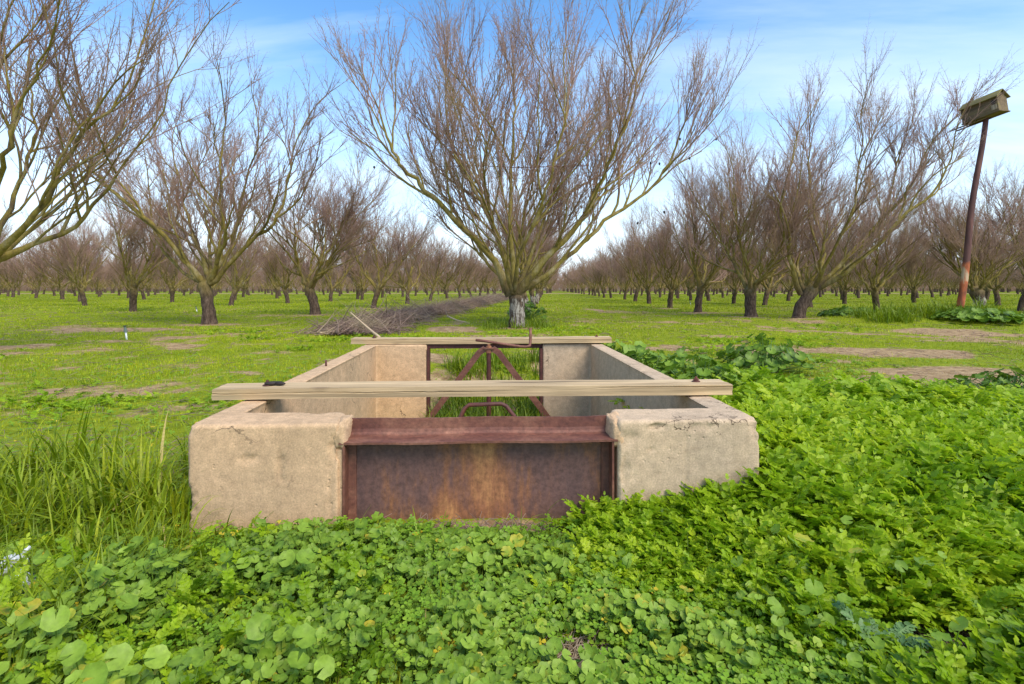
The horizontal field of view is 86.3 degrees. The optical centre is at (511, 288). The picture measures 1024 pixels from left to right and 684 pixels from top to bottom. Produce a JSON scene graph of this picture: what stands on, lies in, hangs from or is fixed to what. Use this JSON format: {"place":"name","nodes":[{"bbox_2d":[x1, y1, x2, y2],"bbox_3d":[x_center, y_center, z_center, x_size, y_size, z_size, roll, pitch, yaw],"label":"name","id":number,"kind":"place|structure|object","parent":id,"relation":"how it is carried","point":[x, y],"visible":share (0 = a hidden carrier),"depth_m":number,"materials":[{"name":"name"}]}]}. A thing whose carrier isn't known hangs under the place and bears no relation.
{"place":"outdoors","nodes":[
{"label":"outdoors","id":0,"kind":"place"},
{"bbox_2d":[0,290,1023,683],"bbox_3d":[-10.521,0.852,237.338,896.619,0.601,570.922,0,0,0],"label":"ground","id":1,"kind":"structure","parent":0,"point":[436,360],"depth_m":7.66,"materials":[{"name":"green plant"}]},
{"bbox_2d":[0,193,29,243],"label":"almond tree","id":2,"kind":"object","parent":1,"relation":"on","point":[9,223],"visible":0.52,"depth_m":20.15,"materials":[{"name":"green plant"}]},
{"bbox_2d":[0,545,37,575],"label":"plastic litter","id":3,"kind":"object","parent":1,"relation":"on","point":[17,557],"visible":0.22,"depth_m":1.48,"materials":[{"name":"white plastic"}]},
{"bbox_2d":[0,240,38,296],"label":"almond tree","id":4,"kind":"object","parent":1,"relation":"on","point":[3,269],"visible":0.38,"depth_m":50.79,"materials":[{"name":"brown plant"}]},
{"bbox_2d":[2,239,53,297],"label":"almond tree","id":5,"kind":"object","parent":1,"relation":"on","point":[13,265],"visible":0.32,"depth_m":45.22,"materials":[{"name":"brown plant"}]},
{"bbox_2d":[28,251,65,295],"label":"almond tree","id":6,"kind":"object","parent":1,"relation":"on","point":[51,287],"visible":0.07,"depth_m":62.29,"materials":[{"name":"brown plant"}]},
{"bbox_2d":[17,220,108,299],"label":"almond tree","id":7,"kind":"object","parent":1,"relation":"on","point":[39,265],"visible":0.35,"depth_m":39.05,"materials":[{"name":"brown plant"}]},
{"bbox_2d":[17,202,120,305],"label":"almond tree","id":8,"kind":"object","parent":1,"relation":"on","point":[65,256],"visible":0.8,"depth_m":25.33,"materials":[{"name":"brown plant"}]},
{"bbox_2d":[27,204,110,301],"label":"almond tree","id":9,"kind":"object","parent":1,"relation":"on","point":[79,283],"visible":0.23,"depth_m":33.07,"materials":[{"name":"brown plant"}]},
{"bbox_2d":[79,253,117,296],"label":"almond tree","id":10,"kind":"object","parent":1,"relation":"on","point":[99,277],"visible":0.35,"depth_m":52.04,"materials":[{"name":"brown plant"}]},
{"bbox_2d":[104,249,136,295],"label":"almond tree","id":11,"kind":"object","parent":1,"relation":"on","point":[116,282],"visible":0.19,"depth_m":62.74,"materials":[{"name":"brown plant"}]},
{"bbox_2d":[103,247,143,297],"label":"almond tree","id":12,"kind":"object","parent":1,"relation":"on","point":[118,273],"visible":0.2,"depth_m":45.73,"materials":[{"name":"brown plant"}]},
{"bbox_2d":[0,0,258,262],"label":"almond tree","id":13,"kind":"object","parent":1,"relation":"on","point":[83,124],"visible":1,"depth_m":6.88,"materials":[{"name":"brown plant"}]},
{"bbox_2d":[79,157,203,311],"bbox_3d":[-12.830,-2.013,19.131,3.769,5.951,5.783,0,0,-43],"label":"almond tree","id":14,"kind":"object","parent":1,"relation":"on","point":[134,242],"visible":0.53,"depth_m":18.91,"materials":[{"name":"brown plant"}]},
{"bbox_2d":[102,227,186,299],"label":"almond tree","id":15,"kind":"object","parent":1,"relation":"on","point":[134,269],"visible":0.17,"depth_m":38.43,"materials":[{"name":"brown plant"}]},
{"bbox_2d":[135,260,180,295],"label":"almond tree","id":16,"kind":"object","parent":1,"relation":"on","point":[149,288],"visible":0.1,"depth_m":58.41,"materials":[{"name":"brown plant"}]},
{"bbox_2d":[147,253,196,296],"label":"almond tree","id":17,"kind":"object","parent":1,"relation":"on","point":[181,276],"visible":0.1,"depth_m":52.41,"materials":[{"name":"brown plant"}]},
{"bbox_2d":[143,227,217,301],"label":"almond tree","id":18,"kind":"object","parent":1,"relation":"on","point":[169,266],"visible":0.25,"depth_m":31.15,"materials":[{"name":"brown plant"}]},
{"bbox_2d":[15,0,360,324],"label":"almond tree","id":19,"kind":"object","parent":1,"relation":"on","point":[206,283],"visible":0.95,"depth_m":12.11,"materials":[{"name":"brown plant"}]},
{"bbox_2d":[184,251,230,287],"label":"almond tree","id":20,"kind":"object","parent":1,"relation":"on","point":[200,271],"visible":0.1,"depth_m":44.97,"materials":[{"name":"brown plant"}]},
{"bbox_2d":[193,230,268,299],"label":"almond tree","id":21,"kind":"object","parent":1,"relation":"on","point":[241,269],"visible":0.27,"depth_m":37.48,"materials":[{"name":"brown plant"}]},
{"bbox_2d":[220,243,257,296],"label":"almond tree","id":22,"kind":"object","parent":1,"relation":"on","point":[243,292],"visible":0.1,"depth_m":51.05,"materials":[{"name":"brown plant"}]},
{"bbox_2d":[196,201,282,305],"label":"almond tree","id":23,"kind":"object","parent":1,"relation":"on","point":[251,259],"visible":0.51,"depth_m":25.74,"materials":[{"name":"brown plant"}]},
{"bbox_2d":[246,234,297,298],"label":"almond tree","id":24,"kind":"object","parent":1,"relation":"on","point":[279,273],"visible":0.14,"depth_m":43.78,"materials":[{"name":"brown plant"}]},
{"bbox_2d":[242,209,324,302],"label":"almond tree","id":25,"kind":"object","parent":1,"relation":"on","point":[272,261],"visible":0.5,"depth_m":30.05,"materials":[{"name":"brown plant"}]},
{"bbox_2d":[293,247,339,281],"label":"almond tree","id":26,"kind":"object","parent":1,"relation":"on","point":[305,271],"visible":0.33,"depth_m":49.69,"materials":[{"name":"brown plant"}]},
{"bbox_2d":[235,116,404,314],"bbox_3d":[-5.601,-2.040,17.025,5.071,5.992,5.530,0,0,0],"label":"almond tree","id":27,"kind":"object","parent":1,"relation":"on","point":[334,244],"visible":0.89,"depth_m":16.47,"materials":[{"name":"brown plant"}]},
{"bbox_2d":[299,218,368,301],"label":"almond tree","id":28,"kind":"object","parent":1,"relation":"on","point":[331,281],"visible":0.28,"depth_m":33.78,"materials":[{"name":"brown plant"}]},
{"bbox_2d":[330,260,350,295],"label":"almond tree","id":29,"kind":"object","parent":1,"relation":"on","point":[338,273],"visible":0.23,"depth_m":56.75,"materials":[{"name":"brown plant"}]},
{"bbox_2d":[340,238,392,298],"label":"almond tree","id":30,"kind":"object","parent":1,"relation":"on","point":[357,291],"visible":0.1,"depth_m":41.56,"materials":[{"name":"brown plant"}]},
{"bbox_2d":[339,239,397,299],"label":"almond tree","id":31,"kind":"object","parent":1,"relation":"on","point":[358,273],"visible":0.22,"depth_m":37.55,"materials":[{"name":"brown plant"}]},
{"bbox_2d":[338,181,449,307],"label":"almond tree","id":32,"kind":"object","parent":1,"relation":"on","point":[396,243],"visible":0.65,"depth_m":22.83,"materials":[{"name":"brown plant"}]},
{"bbox_2d":[287,289,508,335],"bbox_3d":[-1.887,0.384,26.579,2.778,0.831,34.944,0,0,4],"label":"brush windrow","id":33,"kind":"object","parent":1,"relation":"on","point":[377,322],"visible":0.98,"depth_m":11.37,"materials":[{"name":"brown wood"}]},
{"bbox_2d":[384,244,421,296],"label":"almond tree","id":34,"kind":"object","parent":1,"relation":"on","point":[398,277],"visible":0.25,"depth_m":54.53,"materials":[{"name":"brown plant"}]},
{"bbox_2d":[359,207,449,303],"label":"almond tree","id":35,"kind":"object","parent":1,"relation":"on","point":[416,258],"visible":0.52,"depth_m":28.00,"materials":[{"name":"brown plant"}]},
{"bbox_2d":[407,224,460,300],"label":"almond tree","id":36,"kind":"object","parent":1,"relation":"on","point":[439,258],"visible":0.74,"depth_m":35.43,"materials":[{"name":"brown plant"}]},
{"bbox_2d":[422,232,478,298],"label":"almond tree","id":37,"kind":"object","parent":1,"relation":"on","point":[458,266],"visible":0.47,"depth_m":42.44,"materials":[{"name":"brown plant"}]},
{"bbox_2d":[428,241,484,297],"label":"almond tree","id":38,"kind":"object","parent":1,"relation":"on","point":[469,271],"visible":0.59,"depth_m":47.12,"materials":[{"name":"brown plant"}]},
{"bbox_2d":[450,250,488,295],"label":"almond tree","id":39,"kind":"object","parent":1,"relation":"on","point":[477,275],"visible":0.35,"depth_m":52.83,"materials":[{"name":"brown plant"}]},
{"bbox_2d":[188,343,758,531],"bbox_3d":[-0.167,0.983,3.177,1.924,1.135,2.693,0,0,-3],"label":"irrigation box","id":40,"kind":"object","parent":1,"relation":"on","point":[279,459],"visible":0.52,"depth_m":1.87,"materials":[{"name":"concrete"}]},
{"bbox_2d":[211,376,732,399],"bbox_3d":[-0.140,0.412,2.290,2.113,0.075,0.148,0,0,-3],"label":"wooden plank","id":41,"kind":"object","parent":40,"relation":"on","point":[376,389],"visible":1,"depth_m":2.23,"materials":[{"name":"beige wood"}]},
{"bbox_2d":[339,402,617,523],"bbox_3d":[-0.111,0.852,1.898,0.938,0.896,0.125,0,0,-3],"label":"steel panel","id":42,"kind":"object","parent":40,"relation":"attached to","point":[461,466],"visible":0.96,"depth_m":1.91,"materials":[{"name":"brown metal"}]},
{"bbox_2d":[351,335,611,343],"bbox_3d":[-0.244,0.410,4.455,2.097,0.071,0.144,0,0,-1],"label":"wooden plank","id":43,"kind":"object","parent":40,"relation":"on","point":[374,339],"visible":0.93,"depth_m":4.39,"materials":[{"name":"beige wood"}]},
{"bbox_2d":[427,328,549,416],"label":"screw gate","id":44,"kind":"structure","parent":40,"relation":"attached to","point":[493,347],"depth_m":4.23,"materials":[{"name":"brown metal"}]},
{"bbox_2d":[470,249,501,295],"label":"almond tree","id":45,"kind":"object","parent":1,"relation":"on","point":[488,271],"visible":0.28,"depth_m":57.57,"materials":[{"name":"brown plant"}]},
{"bbox_2d":[474,252,504,294],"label":"almond tree","id":46,"kind":"object","parent":1,"relation":"on","point":[495,277],"visible":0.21,"depth_m":63.96,"materials":[{"name":"brown plant"}]},
{"bbox_2d":[0,392,1002,683],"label":"mallow ground cover","id":47,"kind":"object","parent":1,"relation":"on","point":[296,554],"visible":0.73,"depth_m":1.23,"materials":[{"name":"green plant"}]},
{"bbox_2d":[0,343,1022,683],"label":"clover patch","id":48,"kind":"object","parent":1,"relation":"on","point":[782,675],"visible":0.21,"depth_m":1.24,"materials":[{"name":"green plant"}]},
{"bbox_2d":[0,322,1023,683],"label":"feathery weeds","id":49,"kind":"object","parent":1,"relation":"on","point":[954,474],"visible":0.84,"depth_m":1.55,"materials":[{"name":"green plant"}]},
{"bbox_2d":[0,293,1023,683],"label":"tall grass","id":50,"kind":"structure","parent":1,"relation":"on","point":[106,487],"depth_m":1.84,"materials":[{"name":"green plant"}]},
{"bbox_2d":[0,256,1023,292],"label":"distant orchard","id":51,"kind":"object","parent":1,"relation":"on","point":[564,281],"visible":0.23,"depth_m":134.29,"materials":[{"name":"brown plant"}]},
{"bbox_2d":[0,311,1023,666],"bbox_3d":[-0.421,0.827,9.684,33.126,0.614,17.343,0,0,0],"label":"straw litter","id":52,"kind":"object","parent":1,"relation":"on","point":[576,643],"visible":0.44,"depth_m":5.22,"materials":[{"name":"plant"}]},
{"bbox_2d":[446,138,591,310],"bbox_3d":[0.151,-1.790,17.602,4.178,5.458,4.137,0,0,44],"label":"almond tree","id":53,"kind":"object","parent":1,"relation":"on","point":[503,234],"visible":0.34,"depth_m":17.40,"materials":[{"name":"brown plant"}]},
{"bbox_2d":[507,301,547,318],"bbox_3d":[0.379,0.539,13.654,1.059,0.489,0.972,0,0,0],"label":"mallow plant","id":54,"kind":"object","parent":1,"relation":"on","point":[531,305],"visible":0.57,"depth_m":13.49,"materials":[{"name":"green plant"}]},
{"bbox_2d":[481,187,582,306],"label":"almond tree","id":55,"kind":"object","parent":1,"relation":"on","point":[547,247],"visible":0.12,"depth_m":23.18,"materials":[{"name":"brown plant"}]},
{"bbox_2d":[305,0,763,327],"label":"almond tree","id":56,"kind":"object","parent":1,"relation":"on","point":[514,286],"visible":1,"depth_m":10.89,"materials":[{"name":"brown plant"}]},
{"bbox_2d":[514,217,582,303],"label":"almond tree","id":57,"kind":"object","parent":1,"relation":"on","point":[538,291],"visible":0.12,"depth_m":29.44,"materials":[{"name":"brown plant"}]},
{"bbox_2d":[574,249,603,295],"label":"almond tree","id":58,"kind":"object","parent":1,"relation":"on","point":[589,277],"visible":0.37,"depth_m":60.25,"materials":[{"name":"brown plant"}]},
{"bbox_2d":[569,252,612,295],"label":"almond tree","id":59,"kind":"object","parent":1,"relation":"on","point":[582,272],"visible":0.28,"depth_m":63.85,"materials":[{"name":"brown plant"}]},
{"bbox_2d":[581,249,604,296],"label":"almond tree","id":60,"kind":"object","parent":1,"relation":"on","point":[602,278],"visible":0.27,"depth_m":55.33,"materials":[{"name":"brown plant"}]},
{"bbox_2d":[576,244,621,297],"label":"almond tree","id":61,"kind":"object","parent":1,"relation":"on","point":[599,282],"visible":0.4,"depth_m":49.18,"materials":[{"name":"brown plant"}]},
{"bbox_2d":[588,244,630,297],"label":"almond tree","id":62,"kind":"object","parent":1,"relation":"on","point":[604,273],"visible":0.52,"depth_m":47.08,"materials":[{"name":"brown plant"}]},
{"bbox_2d":[592,237,640,299],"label":"almond tree","id":63,"kind":"object","parent":1,"relation":"on","point":[620,268],"visible":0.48,"depth_m":40.07,"materials":[{"name":"brown plant"}]},
{"bbox_2d":[601,339,662,364],"bbox_3d":[0.977,0.626,4.969,0.889,0.363,0.908,0,0,0],"label":"mallow plant","id":64,"kind":"object","parent":1,"relation":"on","point":[626,348],"visible":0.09,"depth_m":4.84,"materials":[{"name":"green plant"}]},
{"bbox_2d":[602,215,673,301],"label":"almond tree","id":65,"kind":"object","parent":1,"relation":"on","point":[628,271],"visible":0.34,"depth_m":33.44,"materials":[{"name":"brown plant"}]},
{"bbox_2d":[610,206,681,303],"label":"almond tree","id":66,"kind":"object","parent":1,"relation":"on","point":[629,253],"visible":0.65,"depth_m":28.70,"materials":[{"name":"brown plant"}]},
{"bbox_2d":[625,347,691,373],"bbox_3d":[1.149,0.643,4.529,0.756,0.320,0.768,0,0,0],"label":"mallow plant","id":67,"kind":"object","parent":1,"relation":"on","point":[654,357],"visible":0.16,"depth_m":4.50,"materials":[{"name":"green plant"}]},
{"bbox_2d":[644,253,686,297],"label":"almond tree","id":68,"kind":"object","parent":1,"relation":"on","point":[660,285],"visible":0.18,"depth_m":49.72,"materials":[{"name":"brown plant"}]},
{"bbox_2d":[663,245,701,298],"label":"almond tree","id":69,"kind":"object","parent":1,"relation":"on","point":[678,287],"visible":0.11,"depth_m":43.68,"materials":[{"name":"brown plant"}]},
{"bbox_2d":[626,188,747,307],"bbox_3d":[6.989,-1.725,22.275,5.067,5.330,4.203,0,0,39],"label":"almond tree","id":70,"kind":"object","parent":1,"relation":"on","point":[663,252],"visible":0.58,"depth_m":22.50,"materials":[{"name":"brown plant"}]},
{"bbox_2d":[671,230,713,299],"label":"almond tree","id":71,"kind":"object","parent":1,"relation":"on","point":[685,271],"visible":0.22,"depth_m":37.63,"materials":[{"name":"brown plant"}]},
{"bbox_2d":[652,346,734,378],"bbox_3d":[1.323,0.617,4.092,0.655,0.362,0.634,0,0,0],"label":"mallow plant","id":72,"kind":"object","parent":1,"relation":"on","point":[678,360],"visible":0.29,"depth_m":4.04,"materials":[{"name":"green plant"}]},
{"bbox_2d":[673,224,731,300],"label":"almond tree","id":73,"kind":"object","parent":1,"relation":"on","point":[700,270],"visible":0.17,"depth_m":35.13,"materials":[{"name":"brown plant"}]},
{"bbox_2d":[661,354,745,399],"bbox_3d":[1.325,0.626,3.751,0.735,0.360,0.730,0,0,0],"label":"mallow plant","id":74,"kind":"object","parent":1,"relation":"on","point":[723,367],"visible":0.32,"depth_m":3.73,"materials":[{"name":"green plant"}]},
{"bbox_2d":[648,129,773,311],"bbox_3d":[6.671,-2.158,18.914,3.920,6.253,6.261,0,0,9],"label":"almond tree","id":75,"kind":"object","parent":1,"relation":"on","point":[702,284],"visible":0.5,"depth_m":18.69,"materials":[{"name":"brown plant"}]},
{"bbox_2d":[677,228,759,303],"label":"almond tree","id":76,"kind":"object","parent":1,"relation":"on","point":[734,280],"visible":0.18,"depth_m":29.58,"materials":[{"name":"brown plant"}]},
{"bbox_2d":[706,267,736,297],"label":"almond tree","id":77,"kind":"object","parent":1,"relation":"on","point":[722,289],"visible":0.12,"depth_m":47.71,"materials":[{"name":"brown plant"}]},
{"bbox_2d":[714,332,818,372],"bbox_3d":[2.401,0.609,5.211,0.862,0.391,0.854,0,0,0],"label":"mallow plant","id":78,"kind":"object","parent":1,"relation":"on","point":[762,356],"visible":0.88,"depth_m":5.03,"materials":[{"name":"green plant"}]},
{"bbox_2d":[703,195,832,304],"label":"almond tree","id":79,"kind":"object","parent":1,"relation":"on","point":[768,287],"visible":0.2,"depth_m":26.66,"materials":[{"name":"brown plant"}]},
{"bbox_2d":[653,64,895,316],"bbox_3d":[6.971,-2.367,15.218,6.215,6.607,6.153,0,0,38],"label":"almond tree","id":80,"kind":"object","parent":1,"relation":"on","point":[749,291],"visible":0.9,"depth_m":14.78,"materials":[{"name":"brown plant"}]},
{"bbox_2d":[759,229,833,300],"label":"almond tree","id":81,"kind":"object","parent":1,"relation":"on","point":[789,290],"visible":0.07,"depth_m":35.07,"materials":[{"name":"brown plant"}]},
{"bbox_2d":[725,168,870,307],"bbox_3d":[11.871,-2.240,23.448,6.027,6.340,4.999,0,0,28],"label":"almond tree","id":82,"kind":"object","parent":1,"relation":"on","point":[808,282],"visible":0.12,"depth_m":22.74,"materials":[{"name":"brown plant"}]},
{"bbox_2d":[817,305,875,316],"bbox_3d":[9.480,0.650,15.206,1.699,0.363,1.680,0,0,0],"label":"mallow plant","id":83,"kind":"object","parent":1,"relation":"on","point":[841,311],"visible":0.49,"depth_m":15.17,"materials":[{"name":"green plant"}]},
{"bbox_2d":[832,253,875,297],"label":"almond tree","id":84,"kind":"object","parent":1,"relation":"on","point":[859,287],"visible":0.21,"depth_m":44.89,"materials":[{"name":"brown plant"}]},
{"bbox_2d":[813,206,911,303],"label":"almond tree","id":85,"kind":"object","parent":1,"relation":"on","point":[845,289],"visible":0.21,"depth_m":28.22,"materials":[{"name":"brown plant"}]},
{"bbox_2d":[740,22,1023,317],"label":"almond tree","id":86,"kind":"object","parent":1,"relation":"on","point":[809,294],"visible":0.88,"depth_m":13.57,"materials":[{"name":"brown plant"}]},
{"bbox_2d":[832,599,932,671],"bbox_3d":[0.773,0.744,1.151,0.229,0.080,0.193,0,0,0],"label":"thistle plant","id":87,"kind":"object","parent":1,"relation":"on","point":[906,628],"visible":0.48,"depth_m":1.18,"materials":[{"name":"green plant"}]},
{"bbox_2d":[816,161,952,309],"bbox_3d":[12.305,-1.736,18.280,5.233,5.385,3.410,0,0,-39],"label":"almond tree","id":88,"kind":"object","parent":1,"relation":"on","point":[904,242],"visible":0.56,"depth_m":18.23,"materials":[{"name":"brown plant"}]},
{"bbox_2d":[880,251,903,295],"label":"almond tree","id":89,"kind":"object","parent":1,"relation":"on","point":[891,280],"visible":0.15,"depth_m":56.90,"materials":[{"name":"brown plant"}]},
{"bbox_2d":[885,238,933,286],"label":"almond tree","id":90,"kind":"object","parent":1,"relation":"on","point":[917,271],"visible":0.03,"depth_m":38.29,"materials":[{"name":"brown plant"}]},
{"bbox_2d":[885,252,945,297],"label":"almond tree","id":91,"kind":"object","parent":1,"relation":"on","point":[917,293],"visible":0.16,"depth_m":44.98,"materials":[{"name":"brown plant"}]},
{"bbox_2d":[891,202,949,302],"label":"almond tree","id":92,"kind":"object","parent":1,"relation":"on","point":[928,266],"visible":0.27,"depth_m":30.33,"materials":[{"name":"brown plant"}]},
{"bbox_2d":[921,250,951,296],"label":"almond tree","id":93,"kind":"object","parent":1,"relation":"on","point":[934,279],"visible":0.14,"depth_m":50.46,"materials":[{"name":"brown plant"}]},
{"bbox_2d":[923,263,951,295],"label":"almond tree","id":94,"kind":"object","parent":1,"relation":"on","point":[943,281],"visible":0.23,"depth_m":56.14,"materials":[{"name":"brown plant"}]},
{"bbox_2d":[894,140,1023,306],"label":"almond tree","id":95,"kind":"object","parent":1,"relation":"on","point":[950,228],"visible":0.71,"depth_m":19.17,"materials":[{"name":"brown plant"}]},
{"bbox_2d":[956,117,988,306],"bbox_3d":[10.937,-1.673,13.000,0.809,4.825,0.156,0,0,0],"label":"nest box pole","id":96,"kind":"object","parent":1,"relation":"on","point":[962,292],"visible":0.9,"depth_m":12.95,"materials":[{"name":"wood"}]},
{"bbox_2d":[950,89,1010,131],"bbox_3d":[11.204,-4.283,13.160,0.466,0.570,1.168,-2,-6,-17],"label":"nest box","id":97,"kind":"object","parent":96,"relation":"on","point":[998,108],"visible":0.94,"depth_m":12.86,"materials":[{"name":"brown wood"}]},
{"bbox_2d":[936,213,1010,286],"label":"almond tree","id":98,"kind":"object","parent":1,"relation":"on","point":[986,267],"visible":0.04,"depth_m":32.45,"materials":[{"name":"brown plant"}]},
{"bbox_2d":[929,197,1022,305],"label":"almond tree","id":99,"kind":"object","parent":1,"relation":"on","point":[995,290],"visible":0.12,"depth_m":25.22,"materials":[{"name":"brown plant"}]},
{"bbox_2d":[931,306,1023,322],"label":"mallow plant","id":100,"kind":"object","parent":1,"relation":"on","point":[973,313],"visible":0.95,"depth_m":11.85,"materials":[{"name":"green plant"}]},
{"bbox_2d":[945,222,1016,299],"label":"almond tree","id":101,"kind":"object","parent":1,"relation":"on","point":[987,290],"visible":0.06,"depth_m":38.20,"materials":[{"name":"brown plant"}]},
{"bbox_2d":[946,367,1023,390],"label":"mallow plant","id":102,"kind":"object","parent":1,"relation":"on","point":[1002,378],"visible":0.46,"depth_m":3.96,"materials":[{"name":"green plant"}]},
{"bbox_2d":[955,155,1023,310],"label":"almond tree","id":103,"kind":"object","parent":1,"relation":"on","point":[1020,305],"visible":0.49,"depth_m":19.83,"materials":[{"name":"brown plant"}]},
{"bbox_2d":[0,0,1023,289],"label":"sky","id":104,"kind":"structure","parent":0,"point":[967,36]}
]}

